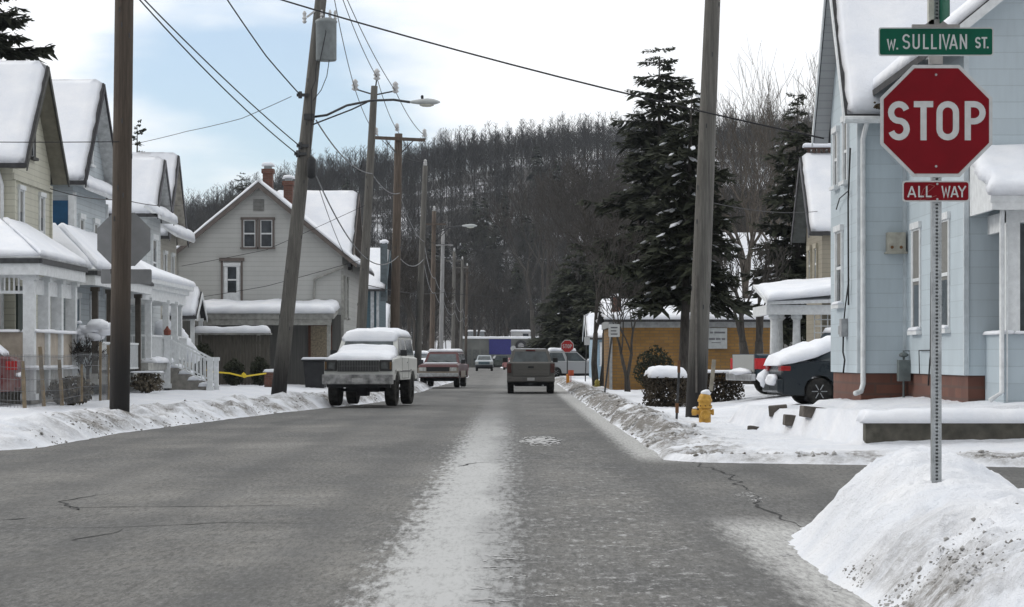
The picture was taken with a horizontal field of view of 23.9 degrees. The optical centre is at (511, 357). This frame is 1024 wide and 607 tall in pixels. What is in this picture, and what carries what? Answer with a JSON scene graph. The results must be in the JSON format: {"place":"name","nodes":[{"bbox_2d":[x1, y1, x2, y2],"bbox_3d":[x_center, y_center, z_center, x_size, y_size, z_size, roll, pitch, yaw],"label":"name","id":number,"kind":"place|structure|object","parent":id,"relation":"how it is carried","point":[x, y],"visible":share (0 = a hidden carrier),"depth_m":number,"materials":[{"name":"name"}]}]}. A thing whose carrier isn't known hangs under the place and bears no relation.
{"place":"outdoors","nodes":[
{"label":"outdoors","id":0,"kind":"place"},
{"bbox_2d":[102,156,219,391],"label":"white porch house","id":1,"kind":"structure","parent":0,"point":[167,354],"depth_m":80.33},
{"bbox_2d":[151,234,158,267],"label":"window","id":2,"kind":"structure","parent":1,"relation":"in","point":[154,238],"depth_m":84.54,"materials":[{"name":"white paint"}]},
{"bbox_2d":[155,320,199,362],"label":"snowy bush","id":3,"kind":"object","parent":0,"point":[158,327],"visible":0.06,"depth_m":84.78,"materials":[{"name":"snow"}]},
{"bbox_2d":[0,0,822,205],"label":"sky","id":4,"kind":"structure","parent":0,"point":[601,43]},
{"bbox_2d":[0,368,1023,606],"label":"road","id":5,"kind":"structure","parent":0,"point":[402,509],"depth_m":23.08,"materials":[{"name":"asphalt"}]},
{"bbox_2d":[322,327,418,405],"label":"snowy offroader","id":6,"kind":"object","parent":5,"relation":"on","point":[362,362],"visible":1,"depth_m":72.22,"materials":[{"name":"white paint"}]},
{"bbox_2d":[4,452,800,541],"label":"road cracks","id":7,"kind":"object","parent":5,"relation":"on","point":[756,505],"visible":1,"depth_m":24.25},
{"bbox_2d":[417,349,467,386],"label":"maroon offroader","id":8,"kind":"object","parent":5,"relation":"on","point":[444,365],"visible":0.98,"depth_m":116.99,"materials":[{"name":"paint"}]},
{"bbox_2d":[474,355,494,370],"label":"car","id":9,"kind":"object","parent":5,"relation":"on","point":[483,361],"visible":1,"depth_m":262.05,"materials":[{"name":"white metal"}]},
{"bbox_2d":[503,348,557,392],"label":"grey pickup","id":10,"kind":"object","parent":5,"relation":"on","point":[529,367],"visible":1,"depth_m":99.25,"materials":[{"name":"paint"}]},
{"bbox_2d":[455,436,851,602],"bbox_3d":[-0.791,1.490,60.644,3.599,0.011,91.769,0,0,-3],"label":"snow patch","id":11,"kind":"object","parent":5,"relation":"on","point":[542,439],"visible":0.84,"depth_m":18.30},
{"bbox_2d":[0,153,1023,606],"bbox_3d":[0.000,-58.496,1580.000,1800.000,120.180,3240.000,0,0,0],"label":"snowy ground","id":12,"kind":"structure","parent":0,"point":[894,511],"depth_m":34.39,"materials":[{"name":"snow"}]},
{"bbox_2d":[0,345,25,392],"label":"dark red car","id":13,"kind":"object","parent":12,"relation":"on","point":[3,368],"visible":0.77,"depth_m":54.36,"materials":[{"name":"paint"}]},
{"bbox_2d":[0,0,57,63],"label":"spruce tree","id":14,"kind":"object","parent":12,"relation":"on","point":[8,52],"visible":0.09,"depth_m":91.99,"materials":[{"name":"green plant"}]},
{"bbox_2d":[0,60,87,403],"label":"cream house","id":15,"kind":"structure","parent":12,"relation":"on","point":[33,253],"depth_m":60.60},
{"bbox_2d":[16,286,22,330],"bbox_3d":[-12.475,-0.775,61.450,0.050,2.050,0.900,0,0,0],"label":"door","id":16,"kind":"structure","parent":15,"relation":"in","point":[19,297],"depth_m":61.19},
{"bbox_2d":[17,184,25,222],"bbox_3d":[-12.450,-3.349,61.550,0.140,2.037,0.760,0,0,0],"label":"window","id":17,"kind":"structure","parent":15,"relation":"in","point":[21,188],"depth_m":61.62,"materials":[{"name":"white paint"}]},
{"bbox_2d":[38,192,46,233],"bbox_3d":[-12.450,-3.349,64.250,0.140,2.037,0.760,0,0,0],"label":"window","id":18,"kind":"structure","parent":15,"relation":"in","point":[42,195],"depth_m":64.27,"materials":[{"name":"white paint"}]},
{"bbox_2d":[0,342,109,407],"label":"wire fence","id":19,"kind":"object","parent":12,"relation":"on","point":[104,376],"visible":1,"depth_m":55.16,"materials":[{"name":"grey metal"}]},
{"bbox_2d":[45,375,93,405],"bbox_3d":[-10.545,0.824,57.982,1.107,0.792,0.898,0,0,22],"label":"dry shrub","id":20,"kind":"object","parent":12,"relation":"on","point":[51,387],"visible":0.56,"depth_m":57.86,"materials":[{"name":"brown plant"}]},
{"bbox_2d":[69,319,109,400],"bbox_3d":[-10.815,0.173,61.908,1.547,2.311,1.415,0,0,0],"label":"garden tree","id":21,"kind":"object","parent":12,"relation":"on","point":[92,330],"visible":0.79,"depth_m":61.78,"materials":[{"name":"brown plant"}]},
{"bbox_2d":[44,79,153,391],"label":"blue grey house","id":22,"kind":"structure","parent":12,"relation":"on","point":[83,111],"depth_m":70.39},
{"bbox_2d":[109,0,133,411],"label":"utility pole","id":23,"kind":"object","parent":12,"relation":"on","point":[120,273],"visible":0.96,"depth_m":50.83,"materials":[{"name":"brown wood"}]},
{"bbox_2d":[97,213,151,283],"bbox_3d":[-8.324,-0.853,51.968,1.170,4.707,0.076,0,0,0],"label":"stop sign","id":24,"kind":"object","parent":23,"relation":"attached to","point":[140,238],"visible":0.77,"depth_m":52.00,"materials":[{"name":"metal"}]},
{"bbox_2d":[281,0,823,138],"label":"overhead wire","id":25,"kind":"object","parent":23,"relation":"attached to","point":[555,75],"visible":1,"depth_m":48.37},
{"bbox_2d":[130,371,164,392],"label":"dry shrub","id":26,"kind":"object","parent":12,"relation":"on","point":[145,382],"visible":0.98,"depth_m":71.82,"materials":[{"name":"brown plant"}]},
{"bbox_2d":[132,152,207,344],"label":"beige gable house","id":27,"kind":"structure","parent":12,"relation":"on","point":[194,307],"depth_m":91.99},
{"bbox_2d":[195,341,213,381],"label":"dark shrub","id":28,"kind":"object","parent":12,"relation":"on","point":[200,348],"visible":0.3,"depth_m":89.88,"materials":[{"name":"green plant"}]},
{"bbox_2d":[195,325,271,384],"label":"shed","id":29,"kind":"object","parent":12,"relation":"on","point":[238,347],"visible":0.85,"depth_m":92.50,"materials":[{"name":"grey paint"}]},
{"bbox_2d":[222,358,244,385],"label":"dark shrub","id":30,"kind":"object","parent":12,"relation":"on","point":[236,367],"visible":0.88,"depth_m":89.83,"materials":[{"name":"green plant"}]},
{"bbox_2d":[249,356,270,385],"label":"dark shrub","id":31,"kind":"object","parent":12,"relation":"on","point":[260,365],"visible":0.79,"depth_m":89.84,"materials":[{"name":"green plant"}]},
{"bbox_2d":[263,369,273,386],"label":"brick pillar","id":32,"kind":"structure","parent":12,"relation":"on","point":[268,377],"depth_m":87.80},
{"bbox_2d":[176,162,373,385],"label":"grey gable house","id":33,"kind":"structure","parent":12,"relation":"on","point":[255,216],"depth_m":97.00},
{"bbox_2d":[219,258,243,300],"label":"upper door","id":34,"kind":"structure","parent":33,"relation":"in","point":[233,272],"depth_m":96.95,"materials":[{"name":"white paint"}]},
{"bbox_2d":[240,217,257,248],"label":"window","id":35,"kind":"structure","parent":33,"relation":"in","point":[248,224],"depth_m":97.00,"materials":[{"name":"glass"}]},
{"bbox_2d":[258,217,274,248],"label":"window","id":36,"kind":"structure","parent":33,"relation":"in","point":[265,225],"depth_m":96.97,"materials":[{"name":"brown paint"}]},
{"bbox_2d":[308,323,331,356],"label":"lattice door","id":37,"kind":"structure","parent":33,"relation":"in","point":[317,334],"depth_m":96.85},
{"bbox_2d":[301,357,327,387],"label":"wheeled bin","id":38,"kind":"object","parent":12,"relation":"on","point":[313,370],"visible":0.83,"depth_m":91.64,"materials":[{"name":"black plastic"}]},
{"bbox_2d":[271,0,439,394],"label":"utility pole","id":39,"kind":"object","parent":12,"relation":"on","point":[323,44],"visible":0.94,"depth_m":69.82,"materials":[{"name":"brown wood"}]},
{"bbox_2d":[139,0,296,153],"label":"overhead wire","id":40,"kind":"object","parent":39,"relation":"attached to","point":[211,76],"visible":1,"depth_m":58.71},
{"bbox_2d":[144,0,298,145],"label":"overhead wire","id":41,"kind":"object","parent":39,"relation":"attached to","point":[215,70],"visible":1,"depth_m":58.99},
{"bbox_2d":[227,0,299,94],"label":"overhead wire","id":42,"kind":"object","parent":39,"relation":"attached to","point":[261,48],"visible":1,"depth_m":66.10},
{"bbox_2d":[351,69,398,328],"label":"utility pole","id":43,"kind":"object","parent":12,"relation":"on","point":[362,304],"visible":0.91,"depth_m":90.87,"materials":[{"name":"brown wood"}]},
{"bbox_2d":[316,175,466,326],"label":"communication cable","id":44,"kind":"object","parent":43,"relation":"attached to","point":[364,256],"visible":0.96,"depth_m":87.67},
{"bbox_2d":[316,120,467,315],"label":"communication cable","id":45,"kind":"object","parent":43,"relation":"attached to","point":[387,191],"visible":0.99,"depth_m":95.90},
{"bbox_2d":[347,0,469,268],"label":"primary wire","id":46,"kind":"object","parent":43,"relation":"attached to","point":[407,114],"visible":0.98,"depth_m":96.01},
{"bbox_2d":[366,239,391,327],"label":"teal house","id":47,"kind":"structure","parent":12,"relation":"on","point":[376,306],"depth_m":125.00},
{"bbox_2d":[375,123,426,327],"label":"utility pole","id":48,"kind":"object","parent":12,"relation":"on","point":[398,138],"visible":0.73,"depth_m":106.83,"materials":[{"name":"brown wood"}]},
{"bbox_2d":[387,229,429,335],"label":"bare tree","id":49,"kind":"object","parent":12,"relation":"on","point":[411,262],"visible":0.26,"depth_m":238.73,"materials":[{"name":"brown plant"}]},
{"bbox_2d":[414,159,427,372],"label":"utility pole","id":50,"kind":"object","parent":12,"relation":"on","point":[419,326],"visible":0.93,"depth_m":129.87,"materials":[{"name":"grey wood"}]},
{"bbox_2d":[388,266,456,350],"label":"bare tree","id":51,"kind":"object","parent":12,"relation":"on","point":[404,285],"visible":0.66,"depth_m":200.33,"materials":[{"name":"brown plant"}]},
{"bbox_2d":[409,244,479,349],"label":"bare tree","id":52,"kind":"object","parent":12,"relation":"on","point":[458,276],"visible":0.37,"depth_m":279.48,"materials":[{"name":"brown plant"}]},
{"bbox_2d":[436,229,452,348],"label":"utility pole","id":53,"kind":"object","parent":12,"relation":"on","point":[441,321],"visible":0.77,"depth_m":189.86,"materials":[{"name":"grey wood"}]},
{"bbox_2d":[426,206,476,348],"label":"utility pole","id":54,"kind":"object","parent":12,"relation":"on","point":[432,296],"visible":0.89,"depth_m":164.87,"materials":[{"name":"grey wood"}]},
{"bbox_2d":[446,248,462,348],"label":"utility pole","id":55,"kind":"object","parent":12,"relation":"on","point":[454,260],"visible":0.76,"depth_m":229.86,"materials":[{"name":"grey wood"}]},
{"bbox_2d":[437,261,488,348],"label":"bare tree","id":56,"kind":"object","parent":12,"relation":"on","point":[457,323],"visible":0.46,"depth_m":328.85,"materials":[{"name":"brown plant"}]},
{"bbox_2d":[456,256,469,352],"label":"utility pole","id":57,"kind":"object","parent":12,"relation":"on","point":[462,267],"visible":0.76,"depth_m":269.86,"materials":[{"name":"brown wood"}]},
{"bbox_2d":[464,263,467,363],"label":"utility pole","id":58,"kind":"object","parent":12,"relation":"on","point":[466,322],"visible":0.93,"depth_m":309.86,"materials":[{"name":"brown wood"}]},
{"bbox_2d":[463,282,497,335],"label":"bare tree","id":59,"kind":"object","parent":12,"relation":"on","point":[479,304],"visible":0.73,"depth_m":375.13,"materials":[{"name":"brown plant"}]},
{"bbox_2d":[470,198,499,263],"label":"hill pine","id":60,"kind":"object","parent":12,"relation":"on","point":[483,219],"visible":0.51,"depth_m":559.38,"materials":[{"name":"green plant"}]},
{"bbox_2d":[463,336,536,367],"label":"garage","id":61,"kind":"structure","parent":12,"relation":"on","point":[492,346],"depth_m":349.93,"materials":[{"name":"blue paint"}]},
{"bbox_2d":[474,276,528,336],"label":"bare tree","id":62,"kind":"object","parent":12,"relation":"on","point":[499,304],"visible":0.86,"depth_m":378.19,"materials":[{"name":"brown plant"}]},
{"bbox_2d":[176,100,827,348],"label":"hillside woods","id":63,"kind":"object","parent":12,"relation":"on","point":[496,153],"visible":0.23,"depth_m":643.50,"materials":[{"name":"plant"}]},
{"bbox_2d":[502,263,528,329],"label":"hill pine","id":64,"kind":"object","parent":12,"relation":"on","point":[519,274],"visible":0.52,"depth_m":469.57,"materials":[{"name":"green plant"}]},
{"bbox_2d":[23,387,1023,606],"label":"snow clods","id":65,"kind":"object","parent":12,"relation":"on","point":[919,568],"visible":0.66,"depth_m":34.09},
{"bbox_2d":[470,171,586,342],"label":"bare tree","id":66,"kind":"object","parent":12,"relation":"on","point":[508,221],"visible":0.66,"depth_m":332.14,"materials":[{"name":"brown plant"}]},
{"bbox_2d":[522,147,543,196],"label":"hill pine","id":67,"kind":"object","parent":12,"relation":"on","point":[536,157],"visible":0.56,"depth_m":649.79,"materials":[{"name":"grey plant"}]},
{"bbox_2d":[518,268,577,349],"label":"hemlock tree","id":68,"kind":"object","parent":12,"relation":"on","point":[544,317],"visible":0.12,"depth_m":259.15,"materials":[{"name":"green plant"}]},
{"bbox_2d":[517,156,597,313],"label":"bare tree","id":69,"kind":"object","parent":12,"relation":"on","point":[549,254],"visible":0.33,"depth_m":299.19,"materials":[{"name":"brown plant"}]},
{"bbox_2d":[527,242,602,358],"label":"hemlock tree","id":70,"kind":"object","parent":12,"relation":"on","point":[557,325],"visible":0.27,"depth_m":199.31,"materials":[{"name":"green plant"}]},
{"bbox_2d":[561,340,573,382],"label":"stop sign","id":71,"kind":"object","parent":12,"relation":"on","point":[567,346],"visible":0.88,"depth_m":124.97,"materials":[{"name":"metal"}]},
{"bbox_2d":[548,348,588,376],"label":"snowy car","id":72,"kind":"object","parent":12,"relation":"on","point":[576,362],"visible":0.27,"depth_m":161.16,"materials":[{"name":"silver metal"}]},
{"bbox_2d":[547,260,620,361],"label":"hemlock tree","id":73,"kind":"object","parent":12,"relation":"on","point":[575,338],"visible":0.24,"depth_m":175.73,"materials":[{"name":"green plant"}]},
{"bbox_2d":[532,157,646,285],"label":"bare tree","id":74,"kind":"object","parent":12,"relation":"on","point":[566,199],"visible":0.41,"depth_m":248.68,"materials":[{"name":"brown plant"}]},
{"bbox_2d":[526,149,655,293],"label":"bare tree","id":75,"kind":"object","parent":12,"relation":"on","point":[588,178],"visible":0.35,"depth_m":267.32,"materials":[{"name":"brown plant"}]},
{"bbox_2d":[582,313,602,377],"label":"light blue cottage","id":76,"kind":"structure","parent":12,"relation":"on","point":[588,326],"depth_m":150.96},
{"bbox_2d":[553,202,650,385],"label":"bare tree","id":77,"kind":"object","parent":12,"relation":"on","point":[594,370],"visible":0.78,"depth_m":111.57,"materials":[{"name":"brown plant"}]},
{"bbox_2d":[565,194,645,291],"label":"bare tree","id":78,"kind":"object","parent":12,"relation":"on","point":[591,236],"visible":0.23,"depth_m":189.47,"materials":[{"name":"brown plant"}]},
{"bbox_2d":[561,162,654,286],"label":"bare tree","id":79,"kind":"object","parent":12,"relation":"on","point":[611,188],"visible":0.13,"depth_m":230.38,"materials":[{"name":"brown plant"}]},
{"bbox_2d":[604,323,619,392],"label":"parking sign","id":80,"kind":"object","parent":12,"relation":"on","point":[613,330],"visible":0.96,"depth_m":81.96,"materials":[{"name":"metal"}]},
{"bbox_2d":[587,275,666,391],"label":"bare tree","id":81,"kind":"object","parent":12,"relation":"on","point":[625,371],"visible":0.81,"depth_m":94.75,"materials":[{"name":"brown plant"}]},
{"bbox_2d":[633,345,673,386],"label":"yew bush","id":82,"kind":"object","parent":12,"relation":"on","point":[657,359],"visible":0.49,"depth_m":91.84,"materials":[{"name":"green plant"}]},
{"bbox_2d":[569,46,746,314],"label":"spruce tree","id":83,"kind":"object","parent":12,"relation":"on","point":[628,205],"visible":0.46,"depth_m":117.51,"materials":[{"name":"green plant"}]},
{"bbox_2d":[641,365,686,406],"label":"hedge","id":84,"kind":"object","parent":12,"relation":"on","point":[666,376],"visible":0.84,"depth_m":65.36,"materials":[{"name":"brown plant"}]},
{"bbox_2d":[675,360,680,418],"bbox_3d":[3.494,0.757,51.000,0.118,1.378,0.100,0,0,0],"label":"hydrant marker","id":85,"kind":"object","parent":12,"relation":"on","point":[677,396],"visible":0.88,"depth_m":50.98,"materials":[{"name":"metal"}]},
{"bbox_2d":[598,84,766,388],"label":"spruce tree","id":86,"kind":"object","parent":12,"relation":"on","point":[671,234],"visible":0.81,"depth_m":83.63,"materials":[{"name":"green plant"}]},
{"bbox_2d":[596,294,769,389],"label":"yellow brick building","id":87,"kind":"structure","parent":12,"relation":"on","point":[662,330],"depth_m":100.00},
{"bbox_2d":[685,0,719,417],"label":"utility pole","id":88,"kind":"object","parent":12,"relation":"on","point":[697,372],"visible":0.91,"depth_m":53.83,"materials":[{"name":"grey wood"}]},
{"bbox_2d":[691,389,713,422],"bbox_3d":[3.937,1.162,49.952,0.460,0.994,0.400,0,0,0],"label":"fire hydrant","id":89,"kind":"object","parent":12,"relation":"on","point":[704,412],"visible":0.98,"depth_m":49.90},
{"bbox_2d":[685,369,744,401],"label":"hedge","id":90,"kind":"object","parent":12,"relation":"on","point":[726,387],"visible":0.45,"depth_m":69.70,"materials":[{"name":"brown plant"}]},
{"bbox_2d":[669,162,786,244],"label":"bare tree","id":91,"kind":"object","parent":12,"relation":"on","point":[743,221],"visible":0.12,"depth_m":208.96,"materials":[{"name":"brown plant"}]},
{"bbox_2d":[648,68,814,298],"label":"bare tree","id":92,"kind":"object","parent":12,"relation":"on","point":[747,267],"visible":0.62,"depth_m":126.04,"materials":[{"name":"brown plant"}]},
{"bbox_2d":[667,39,812,263],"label":"bare tree","id":93,"kind":"object","parent":12,"relation":"on","point":[759,151],"visible":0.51,"depth_m":133.80,"materials":[{"name":"brown plant"}]},
{"bbox_2d":[711,228,792,383],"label":"bare tree","id":94,"kind":"object","parent":12,"relation":"on","point":[743,347],"visible":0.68,"depth_m":91.88,"materials":[{"name":"brown plant"}]},
{"bbox_2d":[721,141,793,232],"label":"bare tree","id":95,"kind":"object","parent":12,"relation":"on","point":[763,205],"visible":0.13,"depth_m":230.12,"materials":[{"name":"brown plant"}]},
{"bbox_2d":[717,232,804,275],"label":"hidden snowy house","id":96,"kind":"structure","parent":12,"relation":"on","point":[743,239],"depth_m":158.35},
{"bbox_2d":[716,49,827,247],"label":"bare tree","id":97,"kind":"object","parent":12,"relation":"on","point":[763,234],"visible":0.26,"depth_m":138.40,"materials":[{"name":"brown plant"}]},
{"bbox_2d":[731,51,820,206],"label":"bare tree","id":98,"kind":"object","parent":12,"relation":"on","point":[799,93],"visible":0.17,"depth_m":149.83,"materials":[{"name":"brown plant"}]},
{"bbox_2d":[726,327,830,393],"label":"teal pickup","id":99,"kind":"object","parent":12,"relation":"on","point":[746,367],"visible":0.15,"depth_m":67.17,"materials":[{"name":"blue paint"}]},
{"bbox_2d":[739,93,827,347],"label":"spruce tree","id":100,"kind":"object","parent":12,"relation":"on","point":[777,198],"visible":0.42,"depth_m":111.55,"materials":[{"name":"green plant"}]},
{"bbox_2d":[753,143,830,353],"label":"tan house","id":101,"kind":"structure","parent":12,"relation":"on","point":[812,231],"depth_m":73.40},
{"bbox_2d":[806,245,811,278],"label":"window","id":102,"kind":"structure","parent":101,"relation":"in","point":[808,248],"depth_m":76.36,"materials":[{"name":"white paint"}]},
{"bbox_2d":[756,335,832,403],"bbox_3d":[8.485,0.281,58.808,4.918,1.726,1.922,0,0,-6],"label":"dark saloon","id":103,"kind":"object","parent":12,"relation":"on","point":[792,370],"visible":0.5,"depth_m":57.78,"materials":[{"name":"metal"}]},
{"bbox_2d":[799,405,821,417],"bbox_3d":[5.151,0.943,41.351,0.449,0.230,0.513,0,0,0],"label":"garden stone","id":104,"kind":"object","parent":12,"relation":"on","point":[807,411],"visible":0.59,"depth_m":41.10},
{"bbox_2d":[811,0,1023,402],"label":"blue house","id":105,"kind":"structure","parent":12,"relation":"on","point":[880,288],"depth_m":44.78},
{"bbox_2d":[829,125,839,190],"bbox_3d":[6.480,-3.989,48.600,0.140,1.257,0.760,0,0,0],"label":"window","id":106,"kind":"structure","parent":105,"relation":"in","point":[835,131],"depth_m":48.35,"materials":[{"name":"white paint"}]},
{"bbox_2d":[831,224,843,308],"bbox_3d":[6.469,-1.793,48.150,0.161,1.647,1.060,0,0,0],"label":"window","id":107,"kind":"structure","parent":105,"relation":"in","point":[838,230],"depth_m":48.11,"materials":[{"name":"white paint"}]},
{"bbox_2d":[838,116,848,185],"bbox_3d":[6.480,-4.038,47.200,0.140,1.357,0.760,0,0,0],"label":"window","id":108,"kind":"structure","parent":105,"relation":"in","point":[845,128],"depth_m":47.30,"materials":[{"name":"white paint"}]},
{"bbox_2d":[907,221,921,334],"bbox_3d":[7.373,-1.439,44.350,0.134,2.057,1.010,0,0,0],"label":"window","id":109,"kind":"structure","parent":105,"relation":"in","point":[915,329],"depth_m":44.34,"materials":[{"name":"white paint"}]},
{"bbox_2d":[942,211,950,332],"bbox_3d":[7.368,-1.439,41.450,0.144,2.057,1.010,0,0,0],"label":"window","id":110,"kind":"structure","parent":105,"relation":"in","point":[946,216],"depth_m":41.26,"materials":[{"name":"white paint"}]},
{"bbox_2d":[878,0,993,482],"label":"stop sign","id":111,"kind":"object","parent":12,"relation":"on","point":[935,120],"visible":0.92,"depth_m":16.79,"materials":[{"name":"metal"}]},
{"bbox_2d":[856,407,1023,442],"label":"concrete kerb wall","id":112,"kind":"structure","parent":12,"relation":"on","point":[904,424],"depth_m":37.00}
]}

